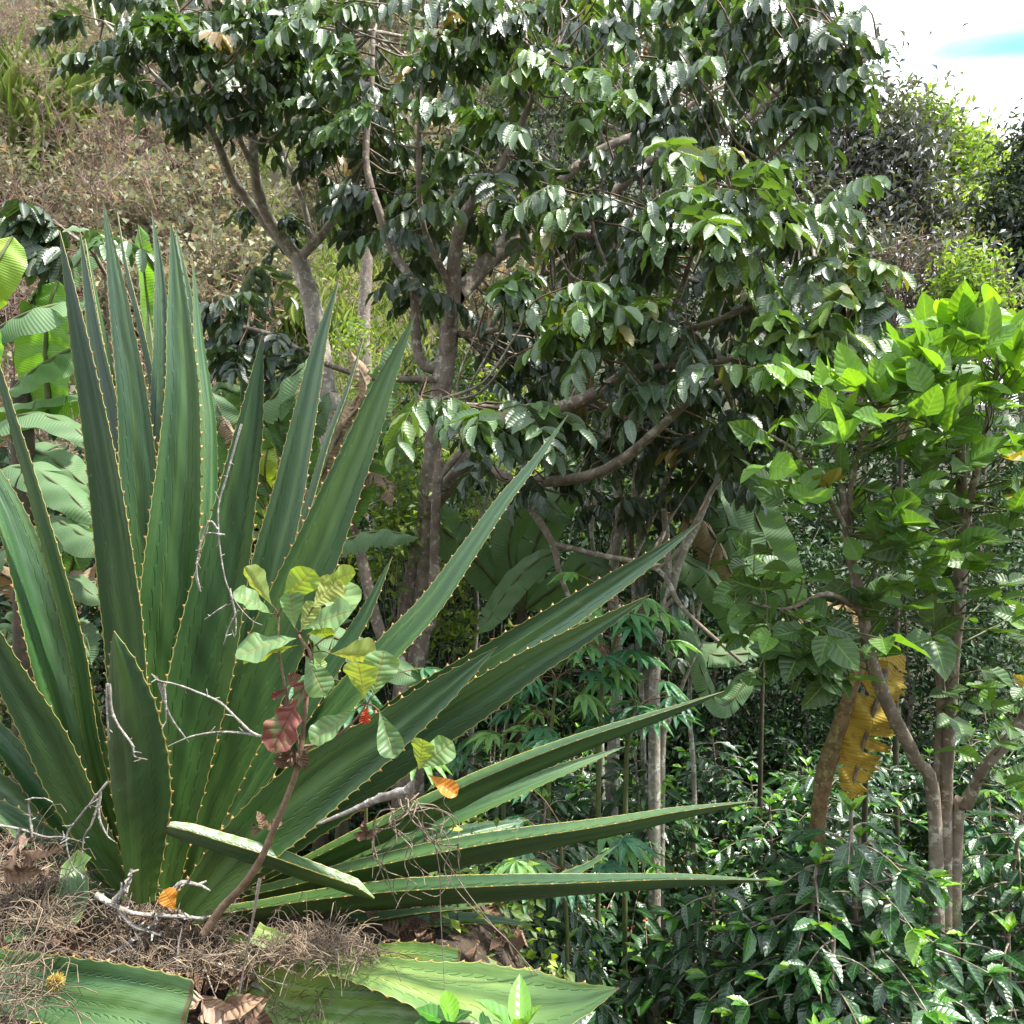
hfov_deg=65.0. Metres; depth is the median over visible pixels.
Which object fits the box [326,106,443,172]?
dry shrub
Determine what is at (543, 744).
coffee bush
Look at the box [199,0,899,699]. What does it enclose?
shade tree
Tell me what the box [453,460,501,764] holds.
grove sapling
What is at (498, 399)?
young bush
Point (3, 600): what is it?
understory bush
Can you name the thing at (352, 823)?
understory bush
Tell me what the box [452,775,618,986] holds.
coffee bush
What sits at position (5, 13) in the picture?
dry shrub
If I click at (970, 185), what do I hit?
bright shrub
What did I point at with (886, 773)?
coffee bush
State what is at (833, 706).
coffee bush
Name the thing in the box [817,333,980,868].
sapling
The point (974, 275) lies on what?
bright shrub
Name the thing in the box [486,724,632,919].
coffee bush
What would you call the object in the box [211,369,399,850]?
banana plant
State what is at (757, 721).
coffee bush
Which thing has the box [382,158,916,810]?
shade tree
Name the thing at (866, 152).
leaved tree
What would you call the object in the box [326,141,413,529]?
hillside tree
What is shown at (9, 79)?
tall grass clump
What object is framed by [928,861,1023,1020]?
coffee bush
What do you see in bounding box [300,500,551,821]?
understory bush
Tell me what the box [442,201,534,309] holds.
dry shrub
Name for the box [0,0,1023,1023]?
ground
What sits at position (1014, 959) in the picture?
coffee bush
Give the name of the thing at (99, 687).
dry shrub
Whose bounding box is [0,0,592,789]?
hillside grass
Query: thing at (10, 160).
dry shrub
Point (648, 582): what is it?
grove sapling
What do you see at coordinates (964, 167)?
sunlit tree
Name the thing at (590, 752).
coffee bush
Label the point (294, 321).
tall grass clump
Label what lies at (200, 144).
dry shrub
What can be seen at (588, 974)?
coffee bush
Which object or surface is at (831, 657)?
broad leaved shrub
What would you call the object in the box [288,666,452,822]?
cassava plant
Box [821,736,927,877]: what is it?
coffee bush
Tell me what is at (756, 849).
coffee bush
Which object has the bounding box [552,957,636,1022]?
coffee bush
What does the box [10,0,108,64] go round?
dry shrub
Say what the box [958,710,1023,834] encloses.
coffee bush
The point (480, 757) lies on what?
coffee bush
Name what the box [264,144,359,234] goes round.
dry shrub
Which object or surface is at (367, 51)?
dry shrub
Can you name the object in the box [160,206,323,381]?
dry shrub
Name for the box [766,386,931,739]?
understory bush
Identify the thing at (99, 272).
dry shrub
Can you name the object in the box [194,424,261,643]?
dead twig
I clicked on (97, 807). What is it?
dead twig
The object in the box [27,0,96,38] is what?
dry shrub
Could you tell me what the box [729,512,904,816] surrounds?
understory bush
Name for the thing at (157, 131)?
dry shrub
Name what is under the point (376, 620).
grove tree
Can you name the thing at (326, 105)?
dry shrub
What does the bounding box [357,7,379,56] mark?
dry shrub
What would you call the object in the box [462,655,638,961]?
cassava plant
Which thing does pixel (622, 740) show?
coffee bush
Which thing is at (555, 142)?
ridge tree
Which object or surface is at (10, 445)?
dry shrub
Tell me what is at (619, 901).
coffee bush
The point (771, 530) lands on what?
tree
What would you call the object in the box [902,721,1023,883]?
coffee bush
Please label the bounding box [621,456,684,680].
young bush
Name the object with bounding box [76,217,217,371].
dry shrub
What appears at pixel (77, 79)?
tall grass clump
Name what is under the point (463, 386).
understory bush
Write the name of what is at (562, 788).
coffee bush
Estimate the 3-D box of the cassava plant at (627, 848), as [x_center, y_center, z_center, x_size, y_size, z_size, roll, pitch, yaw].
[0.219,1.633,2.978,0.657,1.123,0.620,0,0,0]
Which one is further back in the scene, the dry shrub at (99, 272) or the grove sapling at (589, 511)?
the dry shrub at (99, 272)
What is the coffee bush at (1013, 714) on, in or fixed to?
on the ground at (462, 942)
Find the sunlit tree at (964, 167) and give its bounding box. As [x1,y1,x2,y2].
[882,68,1019,531]
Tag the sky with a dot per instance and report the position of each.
(988, 50)
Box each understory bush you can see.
[0,433,106,850]
[0,434,304,775]
[80,473,306,748]
[218,450,465,855]
[251,471,497,856]
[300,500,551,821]
[346,291,631,748]
[348,487,610,821]
[443,452,606,796]
[471,433,696,779]
[531,288,721,771]
[580,475,805,824]
[588,392,897,759]
[603,517,853,857]
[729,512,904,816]
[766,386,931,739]
[768,530,1020,834]
[784,398,1023,736]
[883,396,1023,731]
[902,528,1023,850]
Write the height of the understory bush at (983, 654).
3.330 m
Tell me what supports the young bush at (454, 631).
on the ground at (462, 942)
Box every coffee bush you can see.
[299,826,349,854]
[375,730,493,819]
[424,743,513,874]
[424,747,513,811]
[424,791,545,924]
[443,788,625,1021]
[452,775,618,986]
[457,720,491,763]
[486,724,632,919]
[488,776,676,1020]
[498,719,578,813]
[511,668,590,771]
[518,787,670,1011]
[526,928,629,1023]
[541,738,744,1023]
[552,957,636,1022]
[554,722,620,804]
[582,818,740,1019]
[589,766,647,838]
[590,715,674,804]
[612,872,780,1023]
[618,774,711,956]
[633,722,711,774]
[665,729,778,959]
[667,732,715,797]
[669,752,752,861]
[680,756,882,957]
[685,843,939,1023]
[688,774,912,1014]
[700,790,1014,1023]
[709,687,815,843]
[727,698,795,788]
[727,910,952,1023]
[734,727,815,850]
[736,760,928,920]
[749,837,964,1016]
[767,928,957,1023]
[787,705,831,773]
[810,705,902,827]
[811,748,901,888]
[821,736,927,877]
[872,727,933,842]
[882,727,1023,916]
[882,791,1023,1021]
[899,707,934,764]
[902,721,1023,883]
[907,833,1022,976]
[920,826,1022,1023]
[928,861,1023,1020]
[935,911,1023,1023]
[953,714,1023,841]
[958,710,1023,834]
[973,656,1023,730]
[981,737,1023,831]
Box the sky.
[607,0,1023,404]
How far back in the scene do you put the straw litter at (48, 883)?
1.92 m
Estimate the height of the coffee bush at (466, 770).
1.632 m
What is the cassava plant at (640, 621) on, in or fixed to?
on the ground at (462, 942)
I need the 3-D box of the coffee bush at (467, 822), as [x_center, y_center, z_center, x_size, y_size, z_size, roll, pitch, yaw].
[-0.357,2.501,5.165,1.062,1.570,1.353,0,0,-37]
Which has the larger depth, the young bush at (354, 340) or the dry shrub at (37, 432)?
the dry shrub at (37, 432)
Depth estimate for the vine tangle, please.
1.85 m
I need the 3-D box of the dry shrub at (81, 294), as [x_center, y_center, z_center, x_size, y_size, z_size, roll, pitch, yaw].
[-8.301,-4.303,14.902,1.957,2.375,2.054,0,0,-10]
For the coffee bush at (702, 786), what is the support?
on the ground at (462, 942)
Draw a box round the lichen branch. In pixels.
[90,868,269,992]
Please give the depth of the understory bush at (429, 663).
5.67 m
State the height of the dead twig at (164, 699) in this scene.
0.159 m
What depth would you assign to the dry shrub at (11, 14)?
19.72 m
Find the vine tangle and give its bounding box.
[372,790,460,907]
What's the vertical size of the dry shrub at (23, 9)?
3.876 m
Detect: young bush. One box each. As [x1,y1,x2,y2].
[330,312,403,406]
[337,428,459,876]
[426,487,512,790]
[454,364,544,761]
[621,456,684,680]
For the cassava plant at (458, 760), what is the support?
on the ground at (462, 942)
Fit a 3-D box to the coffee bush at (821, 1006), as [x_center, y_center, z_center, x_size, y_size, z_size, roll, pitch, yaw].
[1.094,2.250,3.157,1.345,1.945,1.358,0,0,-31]
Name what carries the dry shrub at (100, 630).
on the ground at (462, 942)
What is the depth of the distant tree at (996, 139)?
23.26 m
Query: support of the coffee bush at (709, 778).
on the ground at (462, 942)
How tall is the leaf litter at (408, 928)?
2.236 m
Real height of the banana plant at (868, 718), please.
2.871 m
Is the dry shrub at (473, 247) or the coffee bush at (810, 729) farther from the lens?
the dry shrub at (473, 247)
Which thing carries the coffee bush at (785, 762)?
on the ground at (462, 942)
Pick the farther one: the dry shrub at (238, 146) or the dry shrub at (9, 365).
the dry shrub at (238, 146)
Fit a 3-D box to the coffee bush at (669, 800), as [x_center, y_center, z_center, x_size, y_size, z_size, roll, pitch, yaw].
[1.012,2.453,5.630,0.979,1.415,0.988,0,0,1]
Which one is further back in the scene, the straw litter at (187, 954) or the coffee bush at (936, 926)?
the coffee bush at (936, 926)
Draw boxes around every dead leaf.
[0,841,54,883]
[190,990,240,1023]
[222,993,271,1023]
[237,1010,272,1023]
[251,811,281,835]
[272,931,307,968]
[353,817,378,840]
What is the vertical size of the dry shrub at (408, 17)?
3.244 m
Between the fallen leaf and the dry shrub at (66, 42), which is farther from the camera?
the dry shrub at (66, 42)
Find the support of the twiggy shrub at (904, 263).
on the ground at (462, 942)
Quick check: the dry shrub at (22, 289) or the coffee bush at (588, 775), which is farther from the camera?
the dry shrub at (22, 289)
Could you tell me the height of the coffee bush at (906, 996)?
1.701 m
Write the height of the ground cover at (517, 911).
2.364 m
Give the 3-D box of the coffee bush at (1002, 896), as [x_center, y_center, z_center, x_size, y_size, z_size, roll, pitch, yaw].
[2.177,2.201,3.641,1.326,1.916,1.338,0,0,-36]
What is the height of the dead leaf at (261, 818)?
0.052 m
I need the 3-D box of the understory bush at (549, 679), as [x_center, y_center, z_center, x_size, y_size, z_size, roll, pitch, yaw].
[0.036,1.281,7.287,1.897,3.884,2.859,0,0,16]
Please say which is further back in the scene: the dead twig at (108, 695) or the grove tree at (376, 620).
the grove tree at (376, 620)
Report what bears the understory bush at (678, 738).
on the ground at (462, 942)
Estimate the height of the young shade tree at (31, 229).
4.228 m
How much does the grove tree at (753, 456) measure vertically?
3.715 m
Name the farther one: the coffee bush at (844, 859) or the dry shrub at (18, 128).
the dry shrub at (18, 128)
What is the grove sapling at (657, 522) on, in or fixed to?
on the ground at (462, 942)
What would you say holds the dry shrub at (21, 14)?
on the ground at (462, 942)
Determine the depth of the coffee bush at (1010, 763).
6.29 m
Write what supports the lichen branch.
on the straw litter at (187, 954)
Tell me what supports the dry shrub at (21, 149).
on the ground at (462, 942)
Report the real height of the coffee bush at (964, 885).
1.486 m
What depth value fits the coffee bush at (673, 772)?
7.62 m
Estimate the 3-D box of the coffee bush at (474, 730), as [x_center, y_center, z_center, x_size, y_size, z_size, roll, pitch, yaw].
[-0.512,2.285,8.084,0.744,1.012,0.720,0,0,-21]
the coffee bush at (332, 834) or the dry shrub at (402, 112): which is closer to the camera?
the coffee bush at (332, 834)
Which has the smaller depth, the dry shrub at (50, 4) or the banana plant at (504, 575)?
the banana plant at (504, 575)
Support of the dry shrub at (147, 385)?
on the ground at (462, 942)
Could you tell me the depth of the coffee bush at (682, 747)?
8.11 m
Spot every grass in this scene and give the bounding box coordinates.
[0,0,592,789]
[237,213,495,657]
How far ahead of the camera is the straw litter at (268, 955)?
1.85 m
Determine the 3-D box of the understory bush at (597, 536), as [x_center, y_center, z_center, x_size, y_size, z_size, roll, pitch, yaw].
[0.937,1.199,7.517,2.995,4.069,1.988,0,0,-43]
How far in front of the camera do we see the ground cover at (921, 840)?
5.48 m
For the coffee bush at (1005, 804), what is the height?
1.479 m
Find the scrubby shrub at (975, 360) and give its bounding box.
[902,190,1023,657]
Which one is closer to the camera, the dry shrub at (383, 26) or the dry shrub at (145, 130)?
the dry shrub at (145, 130)
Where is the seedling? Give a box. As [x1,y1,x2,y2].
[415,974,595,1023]
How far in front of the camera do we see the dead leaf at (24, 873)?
1.90 m
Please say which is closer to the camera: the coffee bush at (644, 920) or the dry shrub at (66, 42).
the coffee bush at (644, 920)
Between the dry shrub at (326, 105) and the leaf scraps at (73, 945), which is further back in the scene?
the dry shrub at (326, 105)
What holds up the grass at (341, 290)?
on the ground at (462, 942)
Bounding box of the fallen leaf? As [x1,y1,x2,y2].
[158,887,176,909]
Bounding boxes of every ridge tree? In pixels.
[424,0,700,288]
[596,135,812,471]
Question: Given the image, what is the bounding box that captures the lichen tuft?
[45,972,65,992]
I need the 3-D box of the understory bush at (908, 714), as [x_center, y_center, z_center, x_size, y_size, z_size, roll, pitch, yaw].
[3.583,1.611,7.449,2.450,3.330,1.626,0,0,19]
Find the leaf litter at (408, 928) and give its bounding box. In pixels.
[0,744,1004,1023]
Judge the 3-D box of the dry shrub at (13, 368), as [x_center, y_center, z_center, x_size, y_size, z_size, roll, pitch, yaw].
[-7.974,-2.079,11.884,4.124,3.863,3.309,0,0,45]
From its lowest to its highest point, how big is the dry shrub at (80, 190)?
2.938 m
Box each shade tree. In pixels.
[0,198,163,374]
[29,0,401,840]
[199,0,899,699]
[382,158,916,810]
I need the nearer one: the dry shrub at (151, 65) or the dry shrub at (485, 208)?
the dry shrub at (485, 208)
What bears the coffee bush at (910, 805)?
on the ground at (462, 942)
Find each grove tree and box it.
[350,518,410,877]
[412,447,464,876]
[541,286,733,973]
[606,398,765,703]
[646,433,798,1023]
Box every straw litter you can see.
[0,804,125,953]
[0,896,106,1023]
[62,895,269,995]
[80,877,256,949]
[187,966,371,1023]
[219,893,414,998]
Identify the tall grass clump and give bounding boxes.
[0,11,128,178]
[0,21,134,198]
[268,288,356,340]
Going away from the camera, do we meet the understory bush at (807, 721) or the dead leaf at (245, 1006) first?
the dead leaf at (245, 1006)
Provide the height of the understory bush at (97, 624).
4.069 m
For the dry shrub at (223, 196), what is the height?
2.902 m
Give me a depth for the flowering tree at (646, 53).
19.68 m
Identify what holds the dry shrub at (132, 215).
on the ground at (462, 942)
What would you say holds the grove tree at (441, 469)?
on the ground at (462, 942)
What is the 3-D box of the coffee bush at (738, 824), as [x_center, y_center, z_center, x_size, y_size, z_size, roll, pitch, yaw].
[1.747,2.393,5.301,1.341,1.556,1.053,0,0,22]
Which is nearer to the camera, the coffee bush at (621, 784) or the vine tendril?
the vine tendril
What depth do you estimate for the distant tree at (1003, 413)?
27.70 m
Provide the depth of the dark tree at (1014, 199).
10.90 m
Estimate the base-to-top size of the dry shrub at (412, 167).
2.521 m
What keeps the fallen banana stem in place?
attached to the banana plant at (868, 718)
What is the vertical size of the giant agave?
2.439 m
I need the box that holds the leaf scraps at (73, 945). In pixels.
[0,833,94,957]
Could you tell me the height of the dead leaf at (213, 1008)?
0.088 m
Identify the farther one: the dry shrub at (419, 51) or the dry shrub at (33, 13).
the dry shrub at (33, 13)
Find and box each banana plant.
[0,225,153,867]
[0,507,101,872]
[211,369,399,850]
[212,339,418,706]
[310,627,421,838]
[374,445,610,814]
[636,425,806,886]
[798,570,918,845]
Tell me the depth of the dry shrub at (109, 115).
19.45 m
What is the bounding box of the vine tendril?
[413,795,538,989]
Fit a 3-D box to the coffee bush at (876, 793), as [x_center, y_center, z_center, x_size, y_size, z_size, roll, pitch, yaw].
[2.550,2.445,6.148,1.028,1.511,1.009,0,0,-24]
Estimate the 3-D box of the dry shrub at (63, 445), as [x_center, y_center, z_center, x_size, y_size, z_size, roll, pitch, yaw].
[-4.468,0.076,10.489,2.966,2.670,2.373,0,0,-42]
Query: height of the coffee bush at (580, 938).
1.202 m
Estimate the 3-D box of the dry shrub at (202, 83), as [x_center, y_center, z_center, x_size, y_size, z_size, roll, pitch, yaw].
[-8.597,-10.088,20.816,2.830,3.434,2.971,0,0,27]
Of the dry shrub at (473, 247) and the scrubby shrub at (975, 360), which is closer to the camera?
the scrubby shrub at (975, 360)
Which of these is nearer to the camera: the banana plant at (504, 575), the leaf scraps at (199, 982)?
the leaf scraps at (199, 982)
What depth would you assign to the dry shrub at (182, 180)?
17.51 m
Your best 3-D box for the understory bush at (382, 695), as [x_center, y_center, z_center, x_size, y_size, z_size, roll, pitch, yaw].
[-0.454,1.432,7.158,2.723,3.700,1.807,0,0,0]
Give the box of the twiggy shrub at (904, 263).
[775,195,1023,741]
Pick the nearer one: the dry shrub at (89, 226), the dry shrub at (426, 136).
the dry shrub at (89, 226)
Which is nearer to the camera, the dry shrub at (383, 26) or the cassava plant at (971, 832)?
the cassava plant at (971, 832)
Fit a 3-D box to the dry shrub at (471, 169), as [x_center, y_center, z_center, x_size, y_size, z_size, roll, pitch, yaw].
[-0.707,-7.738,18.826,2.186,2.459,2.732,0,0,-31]
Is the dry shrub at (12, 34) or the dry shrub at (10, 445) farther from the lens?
the dry shrub at (12, 34)
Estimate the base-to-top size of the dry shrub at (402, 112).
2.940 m
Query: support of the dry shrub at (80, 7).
on the ground at (462, 942)
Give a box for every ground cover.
[3,688,1006,1023]
[427,775,1022,1023]
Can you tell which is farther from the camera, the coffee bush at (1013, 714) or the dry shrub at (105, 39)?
the dry shrub at (105, 39)
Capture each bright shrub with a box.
[914,167,997,615]
[914,223,1023,715]
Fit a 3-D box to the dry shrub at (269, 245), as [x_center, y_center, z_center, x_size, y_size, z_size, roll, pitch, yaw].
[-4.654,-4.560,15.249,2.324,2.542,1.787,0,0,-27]
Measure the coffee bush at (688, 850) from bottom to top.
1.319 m
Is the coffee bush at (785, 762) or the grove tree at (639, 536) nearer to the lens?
the grove tree at (639, 536)
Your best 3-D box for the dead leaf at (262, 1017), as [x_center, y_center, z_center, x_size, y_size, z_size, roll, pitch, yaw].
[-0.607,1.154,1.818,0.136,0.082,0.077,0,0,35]
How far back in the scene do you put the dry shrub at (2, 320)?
14.85 m
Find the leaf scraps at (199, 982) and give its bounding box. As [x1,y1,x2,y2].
[78,902,256,993]
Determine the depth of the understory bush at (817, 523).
8.55 m
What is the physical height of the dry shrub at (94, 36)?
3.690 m
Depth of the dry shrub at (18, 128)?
18.86 m
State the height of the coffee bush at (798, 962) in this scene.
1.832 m
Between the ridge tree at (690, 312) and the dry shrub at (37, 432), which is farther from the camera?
the ridge tree at (690, 312)
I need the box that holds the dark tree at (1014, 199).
[927,94,1023,474]
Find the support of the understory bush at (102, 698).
on the ground at (462, 942)
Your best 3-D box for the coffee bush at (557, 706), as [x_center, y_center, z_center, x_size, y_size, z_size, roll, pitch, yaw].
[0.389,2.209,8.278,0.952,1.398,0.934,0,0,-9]
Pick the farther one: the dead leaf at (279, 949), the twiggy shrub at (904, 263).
the twiggy shrub at (904, 263)
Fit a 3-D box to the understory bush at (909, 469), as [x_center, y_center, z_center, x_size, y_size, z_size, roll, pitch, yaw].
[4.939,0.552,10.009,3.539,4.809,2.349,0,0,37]
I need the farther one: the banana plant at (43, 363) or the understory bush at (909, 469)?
the understory bush at (909, 469)
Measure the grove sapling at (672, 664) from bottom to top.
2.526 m
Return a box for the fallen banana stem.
[809,645,865,867]
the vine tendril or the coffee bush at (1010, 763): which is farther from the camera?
the coffee bush at (1010, 763)
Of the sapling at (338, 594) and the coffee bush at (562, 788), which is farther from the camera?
the coffee bush at (562, 788)
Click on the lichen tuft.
(59, 978)
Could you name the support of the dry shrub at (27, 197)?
on the ground at (462, 942)
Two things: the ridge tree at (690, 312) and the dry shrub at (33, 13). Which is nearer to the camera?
the ridge tree at (690, 312)
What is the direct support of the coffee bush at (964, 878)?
on the ground at (462, 942)
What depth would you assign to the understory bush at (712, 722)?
7.07 m
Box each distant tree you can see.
[953,105,1022,510]
[996,128,1020,475]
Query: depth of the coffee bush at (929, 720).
8.36 m
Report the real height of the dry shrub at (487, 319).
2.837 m
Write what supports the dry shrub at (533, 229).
on the ground at (462, 942)
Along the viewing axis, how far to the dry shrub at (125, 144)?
17.28 m
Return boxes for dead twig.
[0,780,114,878]
[105,683,146,761]
[151,673,261,746]
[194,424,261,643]
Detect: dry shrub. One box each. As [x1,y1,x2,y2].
[0,0,23,21]
[0,0,43,68]
[0,0,49,61]
[0,0,55,41]
[0,12,80,78]
[0,45,138,200]
[0,50,159,203]
[0,130,108,216]
[0,137,30,207]
[0,160,95,301]
[0,276,73,440]
[0,282,36,323]
[0,355,83,467]
[0,429,64,468]
[1,345,16,385]
[2,0,49,38]
[4,236,100,321]
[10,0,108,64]
[21,2,121,102]
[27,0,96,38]
[28,203,102,303]
[32,0,106,47]
[35,155,149,285]
[35,172,131,302]
[47,112,167,234]
[52,441,221,526]
[59,140,218,277]
[66,200,189,336]
[69,384,221,418]
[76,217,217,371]
[77,578,104,713]
[78,9,159,120]
[78,611,106,721]
[91,241,356,406]
[101,74,205,176]
[102,67,197,156]
[102,150,290,298]
[105,300,146,384]
[122,83,266,199]
[123,14,198,132]
[124,138,230,240]
[144,370,149,408]
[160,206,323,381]
[160,206,326,327]
[171,135,290,249]
[176,73,267,173]
[179,0,246,14]
[184,89,267,209]
[215,215,335,327]
[260,71,414,196]
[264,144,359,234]
[284,51,401,177]
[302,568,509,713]
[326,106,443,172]
[334,49,415,116]
[338,36,398,81]
[355,24,391,74]
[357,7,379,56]
[367,0,421,77]
[370,0,443,96]
[394,142,457,221]
[404,34,465,100]
[409,91,459,150]
[412,34,482,146]
[438,114,512,217]
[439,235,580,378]
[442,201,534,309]
[464,186,520,272]
[467,44,533,115]
[475,185,577,277]
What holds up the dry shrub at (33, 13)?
on the ground at (462, 942)
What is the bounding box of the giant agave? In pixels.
[0,201,769,1023]
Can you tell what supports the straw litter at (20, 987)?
on the ground at (462, 942)
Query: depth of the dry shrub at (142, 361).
12.70 m
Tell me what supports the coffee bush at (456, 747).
on the ground at (462, 942)
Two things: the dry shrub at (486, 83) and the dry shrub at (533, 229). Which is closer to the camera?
the dry shrub at (533, 229)
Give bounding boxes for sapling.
[200,564,458,936]
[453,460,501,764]
[570,427,650,906]
[600,439,679,995]
[609,633,706,1023]
[636,526,731,962]
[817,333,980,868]
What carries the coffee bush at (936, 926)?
on the ground at (462, 942)
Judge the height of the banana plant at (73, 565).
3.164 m
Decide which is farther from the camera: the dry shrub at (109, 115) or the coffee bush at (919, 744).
the dry shrub at (109, 115)
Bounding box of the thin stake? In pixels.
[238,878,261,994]
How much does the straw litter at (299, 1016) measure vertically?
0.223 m
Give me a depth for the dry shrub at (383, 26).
27.99 m
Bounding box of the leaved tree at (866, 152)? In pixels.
[689,2,1021,674]
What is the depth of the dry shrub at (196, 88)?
20.46 m
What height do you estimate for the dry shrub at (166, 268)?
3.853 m
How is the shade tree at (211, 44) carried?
on the ground at (462, 942)
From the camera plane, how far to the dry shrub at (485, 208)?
16.98 m
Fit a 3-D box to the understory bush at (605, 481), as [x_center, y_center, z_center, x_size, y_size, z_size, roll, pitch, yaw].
[1.001,0.304,8.481,2.620,5.364,3.948,0,0,-9]
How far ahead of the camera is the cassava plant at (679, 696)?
3.79 m
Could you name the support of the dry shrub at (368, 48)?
on the ground at (462, 942)
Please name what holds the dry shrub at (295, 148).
on the ground at (462, 942)
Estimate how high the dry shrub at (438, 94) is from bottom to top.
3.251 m
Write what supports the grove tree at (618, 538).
on the ground at (462, 942)
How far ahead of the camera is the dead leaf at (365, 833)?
1.85 m
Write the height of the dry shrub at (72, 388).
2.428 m
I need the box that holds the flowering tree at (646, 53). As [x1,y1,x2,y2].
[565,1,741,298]
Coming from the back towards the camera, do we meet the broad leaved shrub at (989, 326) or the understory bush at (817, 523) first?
the understory bush at (817, 523)
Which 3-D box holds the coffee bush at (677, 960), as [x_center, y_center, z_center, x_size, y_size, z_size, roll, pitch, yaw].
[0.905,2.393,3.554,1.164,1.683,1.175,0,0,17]
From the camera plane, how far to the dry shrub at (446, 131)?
20.61 m
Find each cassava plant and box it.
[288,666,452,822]
[443,699,548,904]
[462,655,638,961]
[489,787,659,978]
[547,572,701,984]
[569,669,703,1018]
[920,789,1023,1004]
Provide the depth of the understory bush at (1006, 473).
9.26 m
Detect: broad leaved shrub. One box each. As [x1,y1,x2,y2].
[708,328,978,1005]
[864,280,1023,998]

